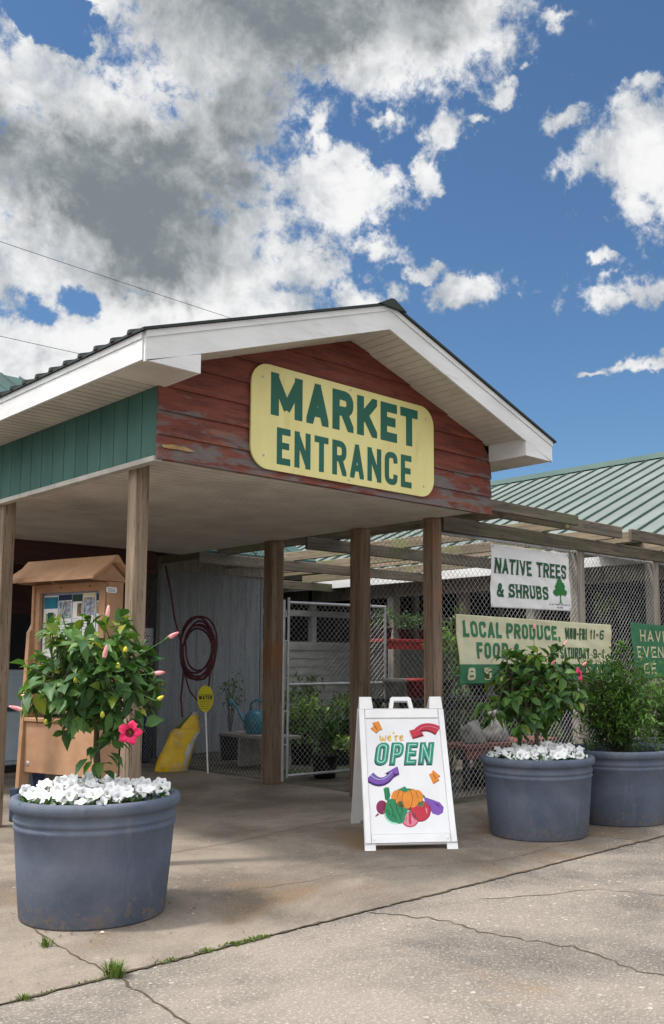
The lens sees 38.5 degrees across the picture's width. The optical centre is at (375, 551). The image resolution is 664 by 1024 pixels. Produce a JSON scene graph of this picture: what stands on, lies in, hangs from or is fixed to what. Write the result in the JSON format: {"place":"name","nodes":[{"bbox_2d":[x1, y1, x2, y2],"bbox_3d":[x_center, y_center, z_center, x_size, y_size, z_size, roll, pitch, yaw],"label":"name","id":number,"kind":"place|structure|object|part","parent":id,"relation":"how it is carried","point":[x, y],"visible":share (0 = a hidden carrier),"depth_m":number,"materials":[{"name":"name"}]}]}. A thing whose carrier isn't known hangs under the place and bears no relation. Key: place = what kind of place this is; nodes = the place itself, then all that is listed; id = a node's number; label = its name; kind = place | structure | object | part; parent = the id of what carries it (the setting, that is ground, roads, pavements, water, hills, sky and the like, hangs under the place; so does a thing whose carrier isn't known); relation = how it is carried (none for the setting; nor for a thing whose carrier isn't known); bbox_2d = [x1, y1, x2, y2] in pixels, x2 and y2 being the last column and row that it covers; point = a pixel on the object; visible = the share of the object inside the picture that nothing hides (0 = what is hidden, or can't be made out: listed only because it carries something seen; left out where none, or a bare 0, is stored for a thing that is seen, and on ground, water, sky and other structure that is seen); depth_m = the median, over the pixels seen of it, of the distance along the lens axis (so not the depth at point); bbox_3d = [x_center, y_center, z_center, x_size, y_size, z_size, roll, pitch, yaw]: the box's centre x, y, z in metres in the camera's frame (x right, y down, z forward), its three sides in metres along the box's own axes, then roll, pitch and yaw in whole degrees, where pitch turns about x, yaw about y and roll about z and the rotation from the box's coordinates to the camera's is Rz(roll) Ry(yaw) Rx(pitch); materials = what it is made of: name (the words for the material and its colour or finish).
{"place":"outdoors","nodes":[
{"label":"outdoors","id":0,"kind":"place"},
{"bbox_2d":[1,336,78,353],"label":"power line","id":1,"kind":"object","parent":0,"point":[38,344],"visible":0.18,"depth_m":21.09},
{"bbox_2d":[0,241,229,317],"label":"power line","id":2,"kind":"object","parent":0,"point":[113,279],"visible":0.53,"depth_m":22.67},
{"bbox_2d":[0,720,658,1004],"bbox_3d":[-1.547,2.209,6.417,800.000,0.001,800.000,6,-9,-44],"label":"ground","id":3,"kind":"structure","parent":0,"point":[339,782],"depth_m":12.32,"materials":[{"name":"grey concrete"}]},
{"bbox_2d":[0,372,315,716],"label":"building","id":4,"kind":"structure","parent":3,"relation":"on","point":[21,609],"depth_m":13.34,"materials":[{"name":"teal metal"}]},
{"bbox_2d":[9,614,30,668],"bbox_3d":[-5.764,1.812,12.371,4.000,2.100,0.045,6,-9,-44],"label":"dark doorway","id":5,"kind":"structure","parent":4,"relation":"in","point":[20,624],"depth_m":13.20,"materials":[{"name":"black"}]},
{"bbox_2d":[145,628,152,646],"bbox_3d":[-3.583,1.323,14.589,0.360,0.300,0.014,6,-9,-44],"label":"wall notice","id":6,"kind":"object","parent":4,"relation":"attached to","point":[148,639],"depth_m":14.66,"materials":[{"name":"white paper"}]},
{"bbox_2d":[147,552,263,756],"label":"grey shed","id":7,"kind":"structure","parent":3,"relation":"on","point":[200,683],"depth_m":15.28,"materials":[{"name":"paint"}]},
{"bbox_2d":[215,672,246,759],"bbox_3d":[-2.167,2.443,14.269,0.521,1.322,0.545,6,-9,-44],"label":"shrub","id":8,"kind":"object","parent":3,"relation":"on","point":[225,741],"visible":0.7,"depth_m":14.09,"materials":[{"name":"green plant"}]},
{"bbox_2d":[220,731,300,769],"bbox_3d":[-1.607,2.743,13.101,0.460,0.453,1.250,6,-9,-44],"label":"plank bench","id":9,"kind":"object","parent":3,"relation":"on","point":[249,746],"visible":0.54,"depth_m":13.19,"materials":[{"name":"grey wood"}]},
{"bbox_2d":[228,699,261,733],"bbox_3d":[-1.760,2.288,13.224,0.725,0.476,0.350,-4,-8,31],"label":"watering can","id":10,"kind":"object","parent":9,"relation":"on","point":[250,728],"visible":0.67,"depth_m":13.02,"materials":[{"name":"teal plastic"}]},
{"bbox_2d":[284,686,310,740],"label":"shrub","id":11,"kind":"object","parent":3,"relation":"on","point":[292,694],"visible":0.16,"depth_m":14.84,"materials":[{"name":"green plant"}]},
{"bbox_2d":[289,673,324,738],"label":"shrub","id":12,"kind":"object","parent":3,"relation":"on","point":[308,690],"visible":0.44,"depth_m":18.14,"materials":[{"name":"green plant"}]},
{"bbox_2d":[284,691,331,764],"bbox_3d":[-1.068,2.499,13.633,0.867,1.065,0.967,6,-9,-44],"label":"shrub","id":13,"kind":"object","parent":3,"relation":"on","point":[300,742],"visible":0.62,"depth_m":13.42,"materials":[{"name":"green plant"}]},
{"bbox_2d":[299,698,348,778],"bbox_3d":[-0.655,2.354,12.012,0.628,0.980,0.528,1,-7,-11],"label":"shrub","id":14,"kind":"object","parent":3,"relation":"on","point":[331,759],"visible":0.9,"depth_m":11.93,"materials":[{"name":"green plant"}]},
{"bbox_2d":[310,694,349,751],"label":"shrub","id":15,"kind":"object","parent":3,"relation":"on","point":[335,708],"visible":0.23,"depth_m":15.40,"materials":[{"name":"green plant"}]},
{"bbox_2d":[0,763,663,1002],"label":"entrance slab","id":16,"kind":"structure","parent":3,"relation":"on","point":[295,858],"depth_m":6.66,"materials":[{"name":"concrete"}]},
{"bbox_2d":[4,669,23,772],"bbox_3d":[-4.917,2.248,12.674,0.660,1.338,0.600,6,-9,-44],"label":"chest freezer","id":17,"kind":"object","parent":16,"relation":"on","point":[15,681],"visible":0.2,"depth_m":12.45,"materials":[{"name":"blue metal"}]},
{"bbox_3d":[-4.731,2.178,12.491,0.580,1.120,0.028,6,-9,-44],"label":"door","id":18,"kind":"part","parent":17,"relation":"part of","materials":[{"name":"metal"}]},
{"bbox_2d":[33,934,56,947],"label":"grass tuft","id":19,"kind":"object","parent":16,"relation":"on","point":[44,943],"visible":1,"depth_m":4.85,"materials":[{"name":"green plant"}]},
{"bbox_2d":[9,555,125,821],"bbox_3d":[-2.812,1.252,8.646,1.190,2.393,0.550,-4,-8,31],"label":"notice kiosk","id":20,"kind":"object","parent":16,"relation":"on","point":[42,751],"visible":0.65,"depth_m":8.61,"materials":[{"name":"brown wood"}]},
{"bbox_2d":[42,596,58,658],"bbox_3d":[-3.042,0.712,8.864,0.195,0.600,0.005,-4,-8,31],"label":"flyer","id":21,"kind":"object","parent":20,"relation":"attached to","point":[51,606],"visible":0.58,"depth_m":8.88,"materials":[{"name":"white paper"}]},
{"bbox_2d":[58,595,71,638],"bbox_3d":[-2.874,0.610,8.774,0.175,0.420,0.004,-5,-8,31],"label":"flyer","id":22,"kind":"object","parent":20,"relation":"attached to","point":[67,609],"visible":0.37,"depth_m":8.78,"materials":[{"name":"white paper"}]},
{"bbox_2d":[72,594,82,630],"bbox_3d":[-2.737,0.591,8.693,0.125,0.400,0.004,-4,-8,31],"label":"flyer","id":23,"kind":"object","parent":20,"relation":"attached to","point":[77,603],"visible":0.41,"depth_m":8.70,"materials":[{"name":"white paper"}]},
{"bbox_2d":[82,592,95,646],"bbox_3d":[-2.603,0.616,8.608,0.165,0.490,0.004,-4,-8,31],"label":"flyer","id":24,"kind":"object","parent":20,"relation":"attached to","point":[89,603],"visible":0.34,"depth_m":8.62,"materials":[{"name":"white paper"}]},
{"bbox_2d":[96,593,98,635],"bbox_3d":[-2.485,0.574,8.541,0.085,0.400,0.004,-4,-7,31],"label":"flyer","id":25,"kind":"object","parent":20,"relation":"attached to","point":[97,611],"visible":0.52,"depth_m":8.56,"materials":[{"name":"white paper"}]},
{"bbox_2d":[8,785,180,931],"bbox_3d":[-1.648,1.763,5.565,0.972,0.675,0.972,6,-9,-44],"label":"planter","id":26,"kind":"object","parent":16,"relation":"on","point":[91,867],"visible":0.84,"depth_m":5.18,"materials":[{"name":"blue plastic"}]},
{"bbox_2d":[9,601,178,804],"bbox_3d":[-1.661,0.900,5.643,1.022,1.250,1.010,6,-9,-44],"label":"hibiscus tree","id":27,"kind":"object","parent":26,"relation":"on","point":[83,689],"visible":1,"depth_m":5.51,"materials":[{"name":"green plant"}]},
{"bbox_2d":[19,771,175,804],"bbox_3d":[-1.638,1.423,5.523,0.900,0.247,0.740,0,-7,0],"label":"petunia","id":28,"kind":"object","parent":26,"relation":"in","point":[64,790],"visible":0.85,"depth_m":5.43,"materials":[{"name":"white plant"}]},
{"bbox_2d":[118,713,152,763],"bbox_3d":[-3.506,2.695,13.761,0.590,0.705,0.590,6,-9,-44],"label":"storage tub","id":29,"kind":"object","parent":16,"relation":"on","point":[147,751],"visible":0.12,"depth_m":13.62,"materials":[{"name":"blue plastic"}]},
{"bbox_2d":[155,712,199,771],"bbox_3d":[-2.639,2.524,12.645,0.594,0.783,0.254,0,-7,2],"label":"yellow bag","id":30,"kind":"object","parent":16,"relation":"on","point":[175,755],"visible":1,"depth_m":12.53,"materials":[{"name":"yellow plastic"}]},
{"bbox_2d":[197,685,213,772],"bbox_3d":[-2.226,2.309,12.361,0.210,1.131,0.025,0,-7,1],"label":"stake sign","id":31,"kind":"object","parent":16,"relation":"on","point":[205,698],"visible":1,"depth_m":12.39,"materials":[{"name":"yellow plastic"}]},
{"bbox_2d":[0,298,556,826],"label":"entrance canopy","id":32,"kind":"object","parent":16,"relation":"on","point":[132,450],"visible":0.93,"depth_m":8.27,"materials":[{"name":"wood"}]},
{"bbox_2d":[143,552,263,776],"bbox_3d":[-2.488,1.515,12.896,0.048,2.850,3.555,6,-9,-44],"label":"chain link fence","id":33,"kind":"object","parent":32,"relation":"attached to","point":[208,657],"visible":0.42,"depth_m":12.52,"materials":[{"name":"metal"}]},
{"bbox_2d":[165,565,217,716],"bbox_3d":[-2.544,1.182,12.860,0.085,2.108,1.378,6,-9,-43],"label":"garden hose","id":34,"kind":"object","parent":33,"relation":"hanging from","point":[208,666],"visible":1,"depth_m":12.72,"materials":[{"name":"red rubber"}]},
{"bbox_2d":[281,597,386,781],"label":"chain link gate","id":35,"kind":"structure","parent":32,"relation":"attached to","point":[288,683],"depth_m":11.73,"materials":[{"name":"metal"}]},
{"bbox_2d":[249,364,433,496],"bbox_3d":[-0.218,-0.989,8.042,2.095,0.840,0.019,6,-9,-44],"label":"entrance sign","id":36,"kind":"object","parent":32,"relation":"attached to","point":[301,424],"visible":1,"depth_m":7.93,"materials":[{"name":"metal"}]},
{"bbox_2d":[370,528,423,707],"bbox_3d":[0.258,1.167,10.097,0.006,2.803,0.943,6,-9,-44],"label":"chain link fence","id":37,"kind":"object","parent":32,"relation":"attached to","point":[396,619],"visible":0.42,"depth_m":10.19,"materials":[{"name":"metal"}]},
{"bbox_2d":[351,697,457,850],"bbox_3d":[0.207,1.816,8.046,0.730,1.160,1.280,1,-7,-6],"label":"frame sign","id":38,"kind":"object","parent":16,"relation":"on","point":[402,792],"visible":1,"depth_m":7.71,"materials":[{"name":"white plastic"}]},
{"bbox_2d":[480,751,594,841],"bbox_3d":[1.382,2.065,8.092,0.968,0.655,0.968,6,-9,-44],"label":"planter","id":39,"kind":"object","parent":16,"relation":"on","point":[538,800],"visible":0.89,"depth_m":7.71,"materials":[{"name":"blue plastic"}]},
{"bbox_2d":[485,741,590,759],"bbox_3d":[1.394,1.738,8.082,0.900,0.241,0.774,1,-7,-11],"label":"petunia","id":40,"kind":"object","parent":39,"relation":"in","point":[548,750],"visible":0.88,"depth_m":7.95,"materials":[{"name":"white plant"}]},
{"bbox_2d":[572,743,663,826],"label":"planter","id":41,"kind":"object","parent":16,"relation":"on","point":[627,788],"visible":0.59,"depth_m":8.38,"materials":[{"name":"blue plastic"}]},
{"bbox_2d":[560,636,663,751],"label":"potted shrub","id":42,"kind":"object","parent":41,"relation":"in","point":[617,719],"visible":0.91,"depth_m":8.76,"materials":[{"name":"green plant"}]},
{"bbox_2d":[632,737,663,745],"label":"planter","id":43,"kind":"object","parent":16,"relation":"on","point":[662,744],"visible":0.06,"depth_m":9.94,"materials":[{"name":"plastic"}]},
{"bbox_2d":[629,670,663,742],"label":"potted shrub","id":44,"kind":"object","parent":43,"relation":"in","point":[659,718],"visible":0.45,"depth_m":9.57,"materials":[{"name":"green plant"}]},
{"bbox_2d":[156,565,514,729],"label":"nursery shed","id":45,"kind":"structure","parent":3,"relation":"on","point":[299,645],"depth_m":20.63,"materials":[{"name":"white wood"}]},
{"bbox_2d":[323,732,349,764],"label":"shrub","id":46,"kind":"object","parent":3,"relation":"on","point":[340,752],"visible":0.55,"depth_m":13.41,"materials":[{"name":"green plant"}]},
{"bbox_2d":[331,681,349,734],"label":"shrub","id":47,"kind":"object","parent":3,"relation":"on","point":[345,712],"visible":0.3,"depth_m":18.87,"materials":[{"name":"green plant"}]},
{"bbox_2d":[345,688,383,707],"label":"shrub","id":48,"kind":"object","parent":3,"relation":"on","point":[349,701],"visible":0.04,"depth_m":14.27,"materials":[{"name":"green plant"}]},
{"bbox_2d":[151,499,663,743],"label":"pergola","id":49,"kind":"object","parent":3,"relation":"on","point":[535,526],"visible":0.45,"depth_m":12.27,"materials":[{"name":"brown wood"}]},
{"bbox_2d":[441,532,663,798],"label":"chain link fence","id":50,"kind":"object","parent":49,"relation":"attached to","point":[528,545],"visible":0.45,"depth_m":10.62,"materials":[{"name":"metal"}]},
{"bbox_2d":[490,544,570,610],"bbox_3d":[1.810,0.315,10.939,1.540,0.705,0.030,6,-9,-44],"label":"banner","id":51,"kind":"object","parent":50,"relation":"attached to","point":[524,578],"visible":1,"depth_m":10.89,"materials":[{"name":"white plastic"}]},
{"bbox_2d":[456,614,611,684],"bbox_3d":[1.909,1.135,10.937,2.990,0.735,0.036,6,-9,-44],"label":"banner","id":52,"kind":"object","parent":50,"relation":"attached to","point":[483,642],"visible":0.76,"depth_m":10.64,"materials":[{"name":"beige fabric"}]},
{"bbox_2d":[630,622,663,678],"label":"banner","id":53,"kind":"object","parent":50,"relation":"attached to","point":[646,639],"visible":0.83,"depth_m":12.64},
{"bbox_2d":[589,589,617,622],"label":"shrub","id":54,"kind":"object","parent":49,"relation":"hanging from","point":[605,609],"visible":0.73,"depth_m":14.71,"materials":[{"name":"green plant"}]},
{"bbox_2d":[370,639,497,728],"bbox_3d":[1.000,2.377,15.787,2.900,1.798,0.550,6,-9,-44],"label":"display table","id":55,"kind":"object","parent":3,"relation":"on","point":[407,644],"visible":0.04,"depth_m":14.99,"materials":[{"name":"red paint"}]},
{"bbox_2d":[370,607,397,638],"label":"potted plant","id":56,"kind":"object","parent":55,"relation":"on","point":[388,629],"visible":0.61,"depth_m":15.02,"materials":[{"name":"green plant"}]},
{"bbox_2d":[392,610,417,638],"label":"potted plant","id":57,"kind":"object","parent":55,"relation":"on","point":[402,630],"visible":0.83,"depth_m":15.33,"materials":[{"name":"green plant"}]},
{"bbox_2d":[414,612,423,639],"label":"clipped shrub","id":58,"kind":"object","parent":55,"relation":"on","point":[421,632],"visible":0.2,"depth_m":15.68,"materials":[{"name":"green plant"}]},
{"bbox_2d":[442,604,465,676],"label":"tall grass plant","id":59,"kind":"object","parent":55,"relation":"on","point":[453,633],"depth_m":15.36,"materials":[{"name":"green plant"}]},
{"bbox_2d":[442,632,474,772],"bbox_3d":[0.905,1.969,12.536,0.906,1.870,0.905,6,-9,-44],"label":"feathery plant","id":60,"kind":"object","parent":3,"relation":"on","point":[453,729],"visible":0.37,"depth_m":12.45,"materials":[{"name":"green plant"}]},
{"bbox_2d":[263,452,663,735],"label":"green roofed barn","id":61,"kind":"structure","parent":3,"relation":"on","point":[626,494],"depth_m":19.92,"materials":[{"name":"metal"}]},
{"bbox_2d":[371,694,564,743],"bbox_3d":[1.630,2.505,13.328,4.200,0.978,0.600,6,-9,-44],"label":"display table","id":62,"kind":"object","parent":3,"relation":"on","point":[419,703],"visible":0.15,"depth_m":12.44,"materials":[{"name":"metal"}]},
{"bbox_2d":[382,678,406,698],"bbox_3d":[0.238,1.736,12.042,0.310,0.250,0.310,6,-9,-44],"label":"clay pot","id":63,"kind":"object","parent":62,"relation":"on","point":[385,682],"visible":0.69,"depth_m":11.94,"materials":[{"name":"ceramic"}]},
{"bbox_2d":[405,678,423,697],"bbox_3d":[0.524,1.769,12.320,0.310,0.250,0.310,6,-9,-44],"label":"clay pot","id":64,"kind":"object","parent":62,"relation":"on","point":[415,683],"visible":0.7,"depth_m":12.21,"materials":[{"name":"red ceramic"}]},
{"bbox_2d":[422,621,457,696],"bbox_3d":[0.870,1.418,12.692,0.523,1.032,0.538,-1,-7,12],"label":"potted plant","id":65,"kind":"object","parent":62,"relation":"on","point":[444,655],"visible":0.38,"depth_m":12.66,"materials":[{"name":"green plant"}]},
{"bbox_2d":[455,650,486,695],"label":"potted plant","id":66,"kind":"object","parent":62,"relation":"on","point":[475,688],"visible":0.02,"depth_m":13.01,"materials":[{"name":"grey plant"}]},
{"bbox_2d":[446,663,492,758],"bbox_3d":[1.411,2.359,14.375,0.819,1.513,0.734,4,-8,-32],"label":"shrub","id":67,"kind":"object","parent":3,"relation":"on","point":[466,717],"visible":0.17,"depth_m":14.29,"materials":[{"name":"green plant"}]},
{"bbox_2d":[470,759,484,786],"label":"shrub","id":68,"kind":"object","parent":3,"relation":"on","point":[477,775],"visible":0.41,"depth_m":11.04,"materials":[{"name":"brown plant"}]},
{"bbox_2d":[463,695,512,765],"bbox_3d":[1.487,2.387,12.451,0.793,1.021,0.821,4,-8,-32],"label":"feathery plant","id":69,"kind":"object","parent":3,"relation":"on","point":[480,719],"visible":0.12,"depth_m":12.49,"materials":[{"name":"green plant"}]},
{"bbox_2d":[447,735,556,789],"bbox_3d":[1.489,2.535,11.493,1.750,0.498,0.500,6,-9,-44],"label":"display table","id":70,"kind":"object","parent":3,"relation":"on","point":[479,749],"visible":0.36,"depth_m":10.92,"materials":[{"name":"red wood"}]},
{"bbox_2d":[460,720,485,743],"bbox_3d":[1.139,2.107,11.126,0.302,0.264,0.307,-4,-8,34],"label":"garden statue","id":71,"kind":"object","parent":70,"relation":"on","point":[469,741],"visible":0.81,"depth_m":11.03,"materials":[{"name":"stone"}]},
{"bbox_2d":[483,710,508,741],"bbox_3d":[1.454,2.095,11.463,0.320,0.365,0.370,-3,-7,22],"label":"garden statue","id":72,"kind":"object","parent":70,"relation":"on","point":[496,733],"visible":0.62,"depth_m":11.31,"materials":[{"name":"stone"}]},
{"bbox_2d":[0,836,663,1023],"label":"pavement","id":73,"kind":"structure","parent":0,"point":[567,928],"depth_m":4.52,"materials":[{"name":"concrete"}]},
{"bbox_2d":[14,992,31,1000],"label":"grass tuft","id":74,"kind":"object","parent":73,"relation":"on","point":[25,997],"visible":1,"depth_m":4.09,"materials":[{"name":"green plant"}]},
{"bbox_2d":[99,957,128,978],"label":"grass tuft","id":75,"kind":"object","parent":73,"relation":"on","point":[115,971],"visible":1,"depth_m":4.40,"materials":[{"name":"green plant"}]},
{"bbox_2d":[0,835,663,1003],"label":"pavement joint","id":76,"kind":"object","parent":73,"relation":"on","point":[328,920],"visible":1,"depth_m":5.33,"materials":[{"name":"grey concrete"}]},
{"bbox_2d":[10,934,269,1002],"bbox_3d":[-1.399,1.939,4.234,2.334,0.016,0.099,6,-9,-44],"label":"moss","id":77,"kind":"object","parent":76,"relation":"on","point":[236,943],"visible":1,"depth_m":4.84,"materials":[{"name":"green plant"}]},
{"bbox_2d":[0,0,663,480],"label":"sky","id":78,"kind":"structure","parent":0,"point":[492,170],"materials":[{"name":"blue"}]},
{"bbox_2d":[474,623,592,759],"bbox_3d":[1.376,1.228,8.197,0.987,1.216,0.988,-1,-7,11],"label":"hibiscus tree","id":79,"kind":"object","parent":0,"point":[538,691],"visible":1,"depth_m":7.98,"materials":[{"name":"green plant"}]},
{"bbox_2d":[525,714,564,741],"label":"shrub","id":80,"kind":"object","parent":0,"point":[555,729],"visible":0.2,"depth_m":12.76,"materials":[{"name":"green plant"}]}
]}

